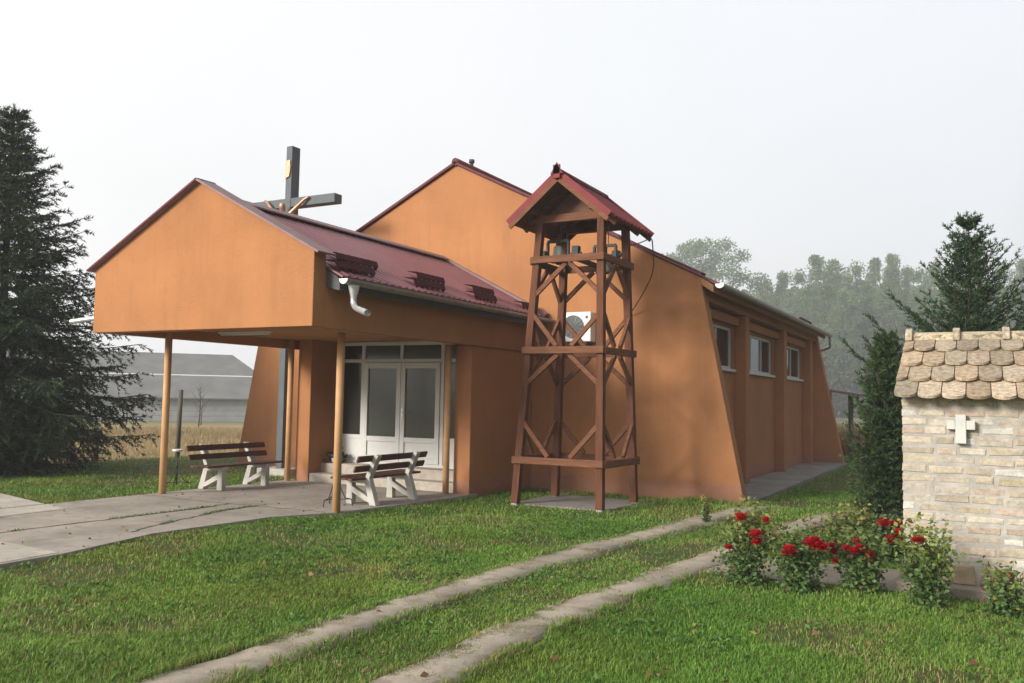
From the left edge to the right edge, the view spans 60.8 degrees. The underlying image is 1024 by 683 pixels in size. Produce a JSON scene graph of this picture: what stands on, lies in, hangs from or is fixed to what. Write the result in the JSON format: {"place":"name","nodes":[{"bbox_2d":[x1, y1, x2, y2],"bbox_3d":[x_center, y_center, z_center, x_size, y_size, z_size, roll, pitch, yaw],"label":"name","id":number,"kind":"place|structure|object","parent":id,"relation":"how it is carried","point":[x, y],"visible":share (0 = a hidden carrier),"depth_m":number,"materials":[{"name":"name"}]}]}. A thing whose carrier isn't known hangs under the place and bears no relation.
{"place":"outdoors","nodes":[
{"label":"outdoors","id":0,"kind":"place"},
{"bbox_2d":[0,493,42,508],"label":"side paving","id":1,"kind":"structure","parent":0,"point":[7,501],"depth_m":13.27,"materials":[{"name":"concrete"}]},
{"bbox_2d":[6,349,252,421],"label":"barn","id":2,"kind":"structure","parent":0,"point":[224,381],"depth_m":81.46,"materials":[{"name":"grey metal"}]},
{"bbox_2d":[20,425,242,462],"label":"dry grass","id":3,"kind":"structure","parent":0,"point":[232,434],"depth_m":34.35,"materials":[{"name":"beige plant"}]},
{"bbox_2d":[192,386,210,425],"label":"bare sapling","id":4,"kind":"object","parent":3,"relation":"on","point":[200,408],"visible":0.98,"depth_m":58.16,"materials":[{"name":"brown plant"}]},
{"bbox_2d":[0,479,476,569],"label":"paving","id":5,"kind":"structure","parent":0,"point":[308,497],"depth_m":12.60,"materials":[{"name":"concrete"}]},
{"bbox_2d":[0,504,63,562],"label":"pale paving","id":6,"kind":"structure","parent":5,"relation":"on","point":[10,552],"depth_m":9.46,"materials":[{"name":"concrete"}]},
{"bbox_2d":[7,505,252,531],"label":"crack grass","id":7,"kind":"structure","parent":5,"relation":"on","point":[170,521],"depth_m":12.47,"materials":[{"name":"green plant"}]},
{"bbox_2d":[0,494,324,532],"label":"paving cracks","id":8,"kind":"object","parent":5,"relation":"on","point":[163,512],"visible":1,"depth_m":12.11,"materials":[{"name":"concrete"}]},
{"bbox_2d":[186,442,283,490],"bbox_3d":[-5.096,2.280,16.059,0.656,0.798,1.880,-1,-4,28],"label":"park bench","id":9,"kind":"object","parent":5,"relation":"on","point":[208,467],"visible":1,"depth_m":15.96,"materials":[{"name":"wood"}]},
{"bbox_2d":[323,454,352,506],"bbox_3d":[-2.781,2.158,13.572,0.482,0.796,0.426,-1,-4,28],"label":"iron stand","id":10,"kind":"object","parent":5,"relation":"on","point":[332,455],"visible":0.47,"depth_m":13.60,"materials":[{"name":"black metal"}]},
{"bbox_2d":[330,451,427,505],"bbox_3d":[-2.123,2.218,14.310,0.656,0.798,1.880,-1,-4,28],"label":"park bench","id":11,"kind":"object","parent":5,"relation":"on","point":[370,497],"visible":0.98,"depth_m":14.10,"materials":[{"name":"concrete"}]},
{"bbox_2d":[0,412,1023,682],"bbox_3d":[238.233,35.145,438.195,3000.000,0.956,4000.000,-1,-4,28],"label":"ground","id":12,"kind":"structure","parent":0,"point":[54,572],"depth_m":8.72,"materials":[{"name":"green plant"}]},
{"bbox_2d":[0,102,161,477],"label":"spruce tree","id":13,"kind":"object","parent":12,"relation":"on","point":[36,309],"visible":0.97,"depth_m":18.81,"materials":[{"name":"green plant"}]},
{"bbox_2d":[93,430,98,460],"bbox_3d":[-10.607,2.795,22.235,0.178,1.057,0.136,-1,-4,28],"label":"fence post","id":14,"kind":"object","parent":12,"relation":"on","point":[95,446],"visible":0.15,"depth_m":22.18,"materials":[{"name":"grey wood"}]},
{"bbox_2d":[13,399,221,424],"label":"field fence","id":15,"kind":"object","parent":12,"relation":"on","point":[170,410],"visible":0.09,"depth_m":66.08,"materials":[{"name":"grey metal"}]},
{"bbox_2d":[175,390,182,457],"bbox_3d":[-9.098,2.384,23.808,0.178,2.133,0.136,-1,-4,28],"label":"fence post","id":16,"kind":"object","parent":12,"relation":"on","point":[179,423],"visible":0.79,"depth_m":23.77,"materials":[{"name":"grey wood"}]},
{"bbox_2d":[166,449,191,487],"bbox_3d":[-6.064,2.286,15.655,0.482,0.696,0.426,-1,-4,28],"label":"iron stand","id":17,"kind":"object","parent":12,"relation":"on","point":[177,467],"visible":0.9,"depth_m":15.69,"materials":[{"name":"black metal"}]},
{"bbox_2d":[256,146,341,476],"bbox_3d":[-4.987,-0.680,19.434,2.630,7.420,0.767,-1,-4,28],"label":"crucifix","id":18,"kind":"object","parent":12,"relation":"on","point":[292,202],"visible":0.38,"depth_m":19.25,"materials":[{"name":"grey paint"}]},
{"bbox_2d":[69,158,844,513],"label":"church","id":19,"kind":"structure","parent":12,"relation":"on","point":[399,326],"depth_m":16.57,"materials":[{"name":"orange paint"}]},
{"bbox_2d":[218,331,272,335],"bbox_3d":[-4.776,-0.144,15.595,1.260,0.062,0.080,-1,-4,28],"label":"ceiling light","id":20,"kind":"object","parent":19,"relation":"attached to","point":[246,333],"visible":1,"depth_m":15.54,"materials":[{"name":"white plastic"}]},
{"bbox_2d":[323,447,347,462],"bbox_3d":[-3.555,2.311,17.719,0.480,0.363,0.411,-1,-4,28],"label":"potted plant","id":21,"kind":"object","parent":19,"relation":"on","point":[345,456],"visible":0.26,"depth_m":17.69,"materials":[{"name":"green plant"}]},
{"bbox_2d":[362,363,400,461],"bbox_3d":[-2.608,1.414,17.532,0.910,1.973,0.080,-1,-4,28],"label":"door","id":22,"kind":"structure","parent":19,"relation":"in","point":[382,381],"depth_m":17.53,"materials":[{"name":"white plastic"}]},
{"bbox_2d":[399,362,440,464],"bbox_3d":[-1.810,1.397,17.062,0.920,1.973,0.146,-1,-4,28],"label":"door","id":23,"kind":"structure","parent":19,"relation":"in","point":[420,382],"depth_m":17.08,"materials":[{"name":"white plastic"}]},
{"bbox_2d":[565,312,595,345],"bbox_3d":[1.319,-0.128,17.133,0.610,0.880,0.315,-1,-4,28],"label":"air conditioner","id":24,"kind":"object","parent":19,"relation":"attached to","point":[577,322],"visible":0.64,"depth_m":17.00,"materials":[{"name":"white metal"}]},
{"bbox_2d":[713,323,735,371],"bbox_3d":[4.264,0.117,18.091,0.192,0.960,2.360,-1,-4,28],"label":"window","id":25,"kind":"structure","parent":19,"relation":"in","point":[722,333],"depth_m":18.71,"materials":[{"name":"white plastic"}]},
{"bbox_2d":[750,335,775,377],"bbox_3d":[5.980,0.355,21.247,0.192,0.960,3.260,-1,-4,28],"label":"window","id":26,"kind":"structure","parent":19,"relation":"in","point":[759,347],"depth_m":21.69,"materials":[{"name":"white plastic"}]},
{"bbox_2d":[787,346,803,381],"bbox_3d":[8.029,0.638,25.017,0.192,0.960,2.660,-1,-4,28],"label":"window","id":27,"kind":"structure","parent":19,"relation":"in","point":[792,353],"depth_m":25.41,"materials":[{"name":"white plastic"}]},
{"bbox_2d":[136,506,779,682],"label":"wheel track concrete","id":28,"kind":"object","parent":12,"relation":"on","point":[251,657],"visible":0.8,"depth_m":7.12,"materials":[{"name":"grey concrete"}]},
{"bbox_2d":[0,487,978,682],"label":"fallen leaves","id":29,"kind":"object","parent":12,"relation":"on","point":[426,674],"visible":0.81,"depth_m":8.08,"materials":[{"name":"brown plant"}]},
{"bbox_2d":[520,494,646,511],"bbox_3d":[1.183,2.804,14.888,1.800,0.132,1.700,-1,-4,28],"label":"tower pad","id":30,"kind":"object","parent":12,"relation":"on","point":[572,501],"visible":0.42,"depth_m":14.79,"materials":[{"name":"grey concrete"}]},
{"bbox_2d":[506,162,653,512],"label":"bell tower","id":31,"kind":"structure","parent":30,"relation":"on","point":[574,206],"depth_m":14.61,"materials":[{"name":"wood"}]},
{"bbox_2d":[546,223,569,264],"bbox_3d":[0.796,-1.678,15.035,0.285,0.721,0.386,3,-4,-28],"label":"bell","id":32,"kind":"object","parent":31,"relation":"hanging from","point":[558,249],"visible":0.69,"depth_m":14.99,"materials":[{"name":"metal"}]},
{"bbox_2d":[570,245,581,253],"bbox_3d":[1.082,-1.519,14.697,0.200,0.180,0.120,-1,-4,28],"label":"bell motor","id":33,"kind":"object","parent":31,"relation":"attached to","point":[576,249],"visible":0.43,"depth_m":14.64,"materials":[{"name":"black metal"}]},
{"bbox_2d":[593,221,617,273],"bbox_3d":[1.578,-1.581,14.774,0.364,0.921,0.318,2,-4,-11],"label":"bell","id":34,"kind":"object","parent":31,"relation":"hanging from","point":[608,264],"visible":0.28,"depth_m":14.69,"materials":[{"name":"grey metal"}]},
{"bbox_2d":[610,250,621,257],"bbox_3d":[1.763,-1.475,14.734,0.200,0.120,0.120,-1,-4,28],"label":"bell motor","id":35,"kind":"object","parent":31,"relation":"attached to","point":[619,254],"visible":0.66,"depth_m":14.68,"materials":[{"name":"black metal"}]},
{"bbox_2d":[618,234,653,310],"bbox_3d":[2.343,-1.165,16.143,0.636,1.432,1.409,0,-4,13],"label":"power cable","id":36,"kind":"object","parent":31,"relation":"hanging from","point":[652,270],"visible":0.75,"depth_m":15.70,"materials":[{"name":"black rubber"}]},
{"bbox_2d":[368,510,858,682],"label":"driveway strip","id":37,"kind":"object","parent":12,"relation":"on","point":[449,666],"visible":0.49,"depth_m":6.71,"materials":[{"name":"concrete"}]},
{"bbox_2d":[700,493,712,521],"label":"rose bush","id":38,"kind":"object","parent":12,"relation":"on","point":[706,510],"visible":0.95,"depth_m":12.65,"materials":[{"name":"green plant"}]},
{"bbox_2d":[662,236,772,299],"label":"broad tree","id":39,"kind":"object","parent":12,"relation":"on","point":[710,272],"visible":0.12,"depth_m":219.87,"materials":[{"name":"green plant"}]},
{"bbox_2d":[706,495,780,585],"bbox_3d":[2.288,1.959,8.510,0.611,0.889,0.707,3,-4,-27],"label":"rose bush","id":40,"kind":"object","parent":12,"relation":"on","point":[746,541],"visible":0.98,"depth_m":8.44,"materials":[{"name":"green plant"}]},
{"bbox_2d":[755,282,779,308],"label":"poplar tree","id":41,"kind":"object","parent":12,"relation":"on","point":[767,292],"visible":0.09,"depth_m":215.38,"materials":[{"name":"green plant"}]},
{"bbox_2d":[769,297,780,308],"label":"poplar tree","id":42,"kind":"object","parent":12,"relation":"on","point":[775,302],"visible":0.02,"depth_m":182.88,"materials":[{"name":"green plant"}]},
{"bbox_2d":[774,270,789,310],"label":"poplar tree","id":43,"kind":"object","parent":12,"relation":"on","point":[783,281],"visible":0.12,"depth_m":225.06,"materials":[{"name":"green plant"}]},
{"bbox_2d":[745,462,847,504],"bbox_3d":[6.776,3.385,21.386,1.140,0.180,12.200,-1,-4,28],"label":"apron","id":44,"kind":"object","parent":12,"relation":"on","point":[764,487],"visible":0.45,"depth_m":20.58,"materials":[{"name":"grey concrete"}]},
{"bbox_2d":[764,518,835,592],"bbox_3d":[2.678,2.027,8.223,0.685,0.728,0.848,-1,-4,28],"label":"rose bush","id":45,"kind":"object","parent":12,"relation":"on","point":[797,563],"visible":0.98,"depth_m":8.13,"materials":[{"name":"green plant"}]},
{"bbox_2d":[779,268,821,315],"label":"poplar tree","id":46,"kind":"object","parent":12,"relation":"on","point":[786,299],"visible":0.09,"depth_m":208.50,"materials":[{"name":"green plant"}]},
{"bbox_2d":[792,286,816,320],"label":"poplar tree","id":47,"kind":"object","parent":12,"relation":"on","point":[803,302],"visible":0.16,"depth_m":186.24,"materials":[{"name":"green plant"}]},
{"bbox_2d":[796,521,830,560],"bbox_3d":[3.429,2.263,9.906,0.420,0.504,0.405,2,-4,-21],"label":"rose bush","id":48,"kind":"object","parent":12,"relation":"on","point":[813,528],"visible":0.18,"depth_m":9.81,"materials":[{"name":"green plant"}]},
{"bbox_2d":[804,254,825,339],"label":"poplar tree","id":49,"kind":"object","parent":12,"relation":"on","point":[816,262],"visible":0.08,"depth_m":218.11,"materials":[{"name":"green plant"}]},
{"bbox_2d":[804,282,837,365],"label":"poplar tree","id":50,"kind":"object","parent":12,"relation":"on","point":[818,318],"visible":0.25,"depth_m":179.66,"materials":[{"name":"green plant"}]},
{"bbox_2d":[818,258,844,413],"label":"poplar tree","id":51,"kind":"object","parent":12,"relation":"on","point":[831,277],"visible":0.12,"depth_m":210.64,"materials":[{"name":"green plant"}]},
{"bbox_2d":[829,386,844,414],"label":"wild bush","id":52,"kind":"object","parent":12,"relation":"on","point":[834,405],"visible":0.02,"depth_m":170.60,"materials":[{"name":"green plant"}]},
{"bbox_2d":[819,336,864,417],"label":"tree","id":53,"kind":"object","parent":12,"relation":"on","point":[832,382],"visible":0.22,"depth_m":168.74,"materials":[{"name":"green plant"}]},
{"bbox_2d":[822,355,863,416],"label":"tree","id":54,"kind":"object","parent":12,"relation":"on","point":[846,385],"visible":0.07,"depth_m":167.41,"materials":[{"name":"green plant"}]},
{"bbox_2d":[822,287,867,417],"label":"poplar tree","id":55,"kind":"object","parent":12,"relation":"on","point":[840,317],"visible":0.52,"depth_m":172.33,"materials":[{"name":"green plant"}]},
{"bbox_2d":[823,344,869,417],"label":"tree","id":56,"kind":"object","parent":12,"relation":"on","point":[851,366],"visible":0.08,"depth_m":167.30,"materials":[{"name":"green plant"}]},
{"bbox_2d":[829,389,865,461],"bbox_3d":[9.649,2.583,28.724,3.500,2.840,2.500,-1,-4,28],"label":"lean to","id":57,"kind":"object","parent":12,"relation":"on","point":[850,413],"visible":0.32,"depth_m":28.84,"materials":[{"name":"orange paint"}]},
{"bbox_2d":[833,272,862,352],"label":"poplar tree","id":58,"kind":"object","parent":12,"relation":"on","point":[847,282],"visible":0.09,"depth_m":198.79,"materials":[{"name":"green plant"}]},
{"bbox_2d":[827,363,873,417],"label":"tree","id":59,"kind":"object","parent":12,"relation":"on","point":[860,399],"visible":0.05,"depth_m":167.55,"materials":[{"name":"green plant"}]},
{"bbox_2d":[832,355,869,417],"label":"wild bush","id":60,"kind":"object","parent":12,"relation":"on","point":[845,399],"visible":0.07,"depth_m":170.30,"materials":[{"name":"green plant"}]},
{"bbox_2d":[817,496,885,555],"bbox_3d":[3.935,2.159,10.041,0.743,0.749,0.601,-1,-4,28],"label":"rose bush","id":61,"kind":"object","parent":12,"relation":"on","point":[845,525],"visible":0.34,"depth_m":9.98,"materials":[{"name":"green plant"}]},
{"bbox_2d":[837,259,871,293],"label":"poplar tree","id":62,"kind":"object","parent":12,"relation":"on","point":[856,270],"visible":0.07,"depth_m":219.48,"materials":[{"name":"green plant"}]},
{"bbox_2d":[826,512,892,593],"bbox_3d":[3.268,2.007,8.238,0.599,0.789,0.605,-1,-4,28],"label":"rose bush","id":63,"kind":"object","parent":12,"relation":"on","point":[864,558],"visible":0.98,"depth_m":8.11,"materials":[{"name":"green plant"}]},
{"bbox_2d":[822,301,900,417],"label":"tree","id":64,"kind":"object","parent":12,"relation":"on","point":[870,329],"visible":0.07,"depth_m":169.96,"materials":[{"name":"green plant"}]},
{"bbox_2d":[853,282,877,359],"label":"poplar tree","id":65,"kind":"object","parent":12,"relation":"on","point":[865,288],"visible":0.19,"depth_m":178.49,"materials":[{"name":"green plant"}]},
{"bbox_2d":[836,421,900,455],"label":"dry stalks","id":66,"kind":"object","parent":12,"relation":"on","point":[844,430],"visible":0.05,"depth_m":32.46,"materials":[{"name":"beige plant"}]},
{"bbox_2d":[856,257,882,337],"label":"poplar tree","id":67,"kind":"object","parent":12,"relation":"on","point":[873,277],"visible":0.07,"depth_m":213.06,"materials":[{"name":"green plant"}]},
{"bbox_2d":[837,329,903,526],"bbox_3d":[5.514,1.364,12.806,1.368,3.146,1.264,-1,-4,28],"label":"spruce tree","id":68,"kind":"object","parent":12,"relation":"on","point":[886,485],"visible":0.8,"depth_m":12.65,"materials":[{"name":"green plant"}]},
{"bbox_2d":[855,505,903,563],"bbox_3d":[4.239,2.187,9.747,0.837,0.666,0.724,-1,-4,28],"label":"rose bush","id":69,"kind":"object","parent":12,"relation":"on","point":[886,523],"visible":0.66,"depth_m":9.67,"materials":[{"name":"green plant"}]},
{"bbox_2d":[869,282,908,352],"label":"poplar tree","id":70,"kind":"object","parent":12,"relation":"on","point":[885,311],"visible":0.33,"depth_m":172.20,"materials":[{"name":"green plant"}]},
{"bbox_2d":[875,253,902,308],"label":"poplar tree","id":71,"kind":"object","parent":12,"relation":"on","point":[891,272],"visible":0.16,"depth_m":205.30,"materials":[{"name":"green plant"}]},
{"bbox_2d":[895,287,910,340],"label":"poplar tree","id":72,"kind":"object","parent":12,"relation":"on","point":[903,294],"visible":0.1,"depth_m":179.10,"materials":[{"name":"green plant"}]},
{"bbox_2d":[899,265,917,293],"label":"poplar tree","id":73,"kind":"object","parent":12,"relation":"on","point":[906,283],"visible":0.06,"depth_m":220.27,"materials":[{"name":"green plant"}]},
{"bbox_2d":[897,266,941,329],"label":"poplar tree","id":74,"kind":"object","parent":12,"relation":"on","point":[916,276],"visible":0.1,"depth_m":197.96,"materials":[{"name":"green plant"}]},
{"bbox_2d":[903,286,945,336],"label":"poplar tree","id":75,"kind":"object","parent":12,"relation":"on","point":[918,310],"visible":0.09,"depth_m":172.16,"materials":[{"name":"green plant"}]},
{"bbox_2d":[886,512,965,608],"bbox_3d":[3.654,1.936,7.694,0.634,0.875,0.578,-1,-4,28],"label":"rose bush","id":76,"kind":"object","parent":12,"relation":"on","point":[924,580],"visible":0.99,"depth_m":7.60,"materials":[{"name":"green plant"}]},
{"bbox_2d":[838,210,1023,419],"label":"spruce tree","id":77,"kind":"object","parent":12,"relation":"on","point":[970,297],"visible":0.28,"depth_m":13.53,"materials":[{"name":"green plant"}]},
{"bbox_2d":[926,262,942,328],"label":"poplar tree","id":78,"kind":"object","parent":12,"relation":"on","point":[936,289],"visible":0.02,"depth_m":207.04,"materials":[{"name":"green plant"}]},
{"bbox_2d":[939,290,962,328],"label":"poplar tree","id":79,"kind":"object","parent":12,"relation":"on","point":[946,307],"depth_m":166.45,"materials":[{"name":"green plant"}]},
{"bbox_2d":[938,272,965,326],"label":"poplar tree","id":80,"kind":"object","parent":12,"relation":"on","point":[952,286],"visible":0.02,"depth_m":200.63,"materials":[{"name":"green plant"}]},
{"bbox_2d":[894,327,1023,606],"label":"brick shrine","id":81,"kind":"object","parent":12,"relation":"on","point":[973,487],"visible":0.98,"depth_m":8.20,"materials":[{"name":"beige brick"}]},
{"bbox_2d":[947,414,974,443],"bbox_3d":[4.201,0.819,8.156,0.235,0.270,0.063,-1,-4,28],"label":"wall cross","id":82,"kind":"object","parent":81,"relation":"attached to","point":[960,424],"depth_m":8.13,"materials":[{"name":"white stone"}]},
{"bbox_2d":[963,259,991,290],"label":"poplar tree","id":83,"kind":"object","parent":12,"relation":"on","point":[978,280],"depth_m":208.24,"materials":[{"name":"green plant"}]},
{"bbox_2d":[974,289,1006,330],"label":"poplar tree","id":84,"kind":"object","parent":12,"relation":"on","point":[991,302],"visible":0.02,"depth_m":169.54,"materials":[{"name":"green plant"}]},
{"bbox_2d":[973,555,1023,617],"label":"rose bush","id":85,"kind":"object","parent":12,"relation":"on","point":[1004,596],"visible":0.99,"depth_m":7.30,"materials":[{"name":"green plant"}]},
{"bbox_2d":[987,246,1023,329],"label":"spruce tree","id":86,"kind":"object","parent":12,"relation":"on","point":[1017,316],"visible":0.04,"depth_m":15.99,"materials":[{"name":"green plant"}]},
{"bbox_2d":[990,263,1023,329],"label":"poplar tree","id":87,"kind":"object","parent":12,"relation":"on","point":[1011,274],"visible":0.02,"depth_m":196.14,"materials":[{"name":"green plant"}]},
{"bbox_2d":[1002,289,1023,330],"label":"poplar tree","id":88,"kind":"object","parent":12,"relation":"on","point":[1012,323],"visible":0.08,"depth_m":162.07,"materials":[{"name":"green plant"}]},
{"bbox_2d":[1015,258,1023,306],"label":"poplar tree","id":89,"kind":"object","parent":12,"relation":"on","point":[1020,266],"visible":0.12,"depth_m":203.52,"materials":[{"name":"green plant"}]},
{"bbox_2d":[0,0,1023,369],"label":"sky","id":90,"kind":"structure","parent":0,"point":[789,131],"materials":[{"name":"white"}]},
{"bbox_2d":[705,557,900,592],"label":"shrine path","id":91,"kind":"structure","parent":0,"point":[890,576],"depth_m":8.94,"materials":[{"name":"concrete"}]}
]}

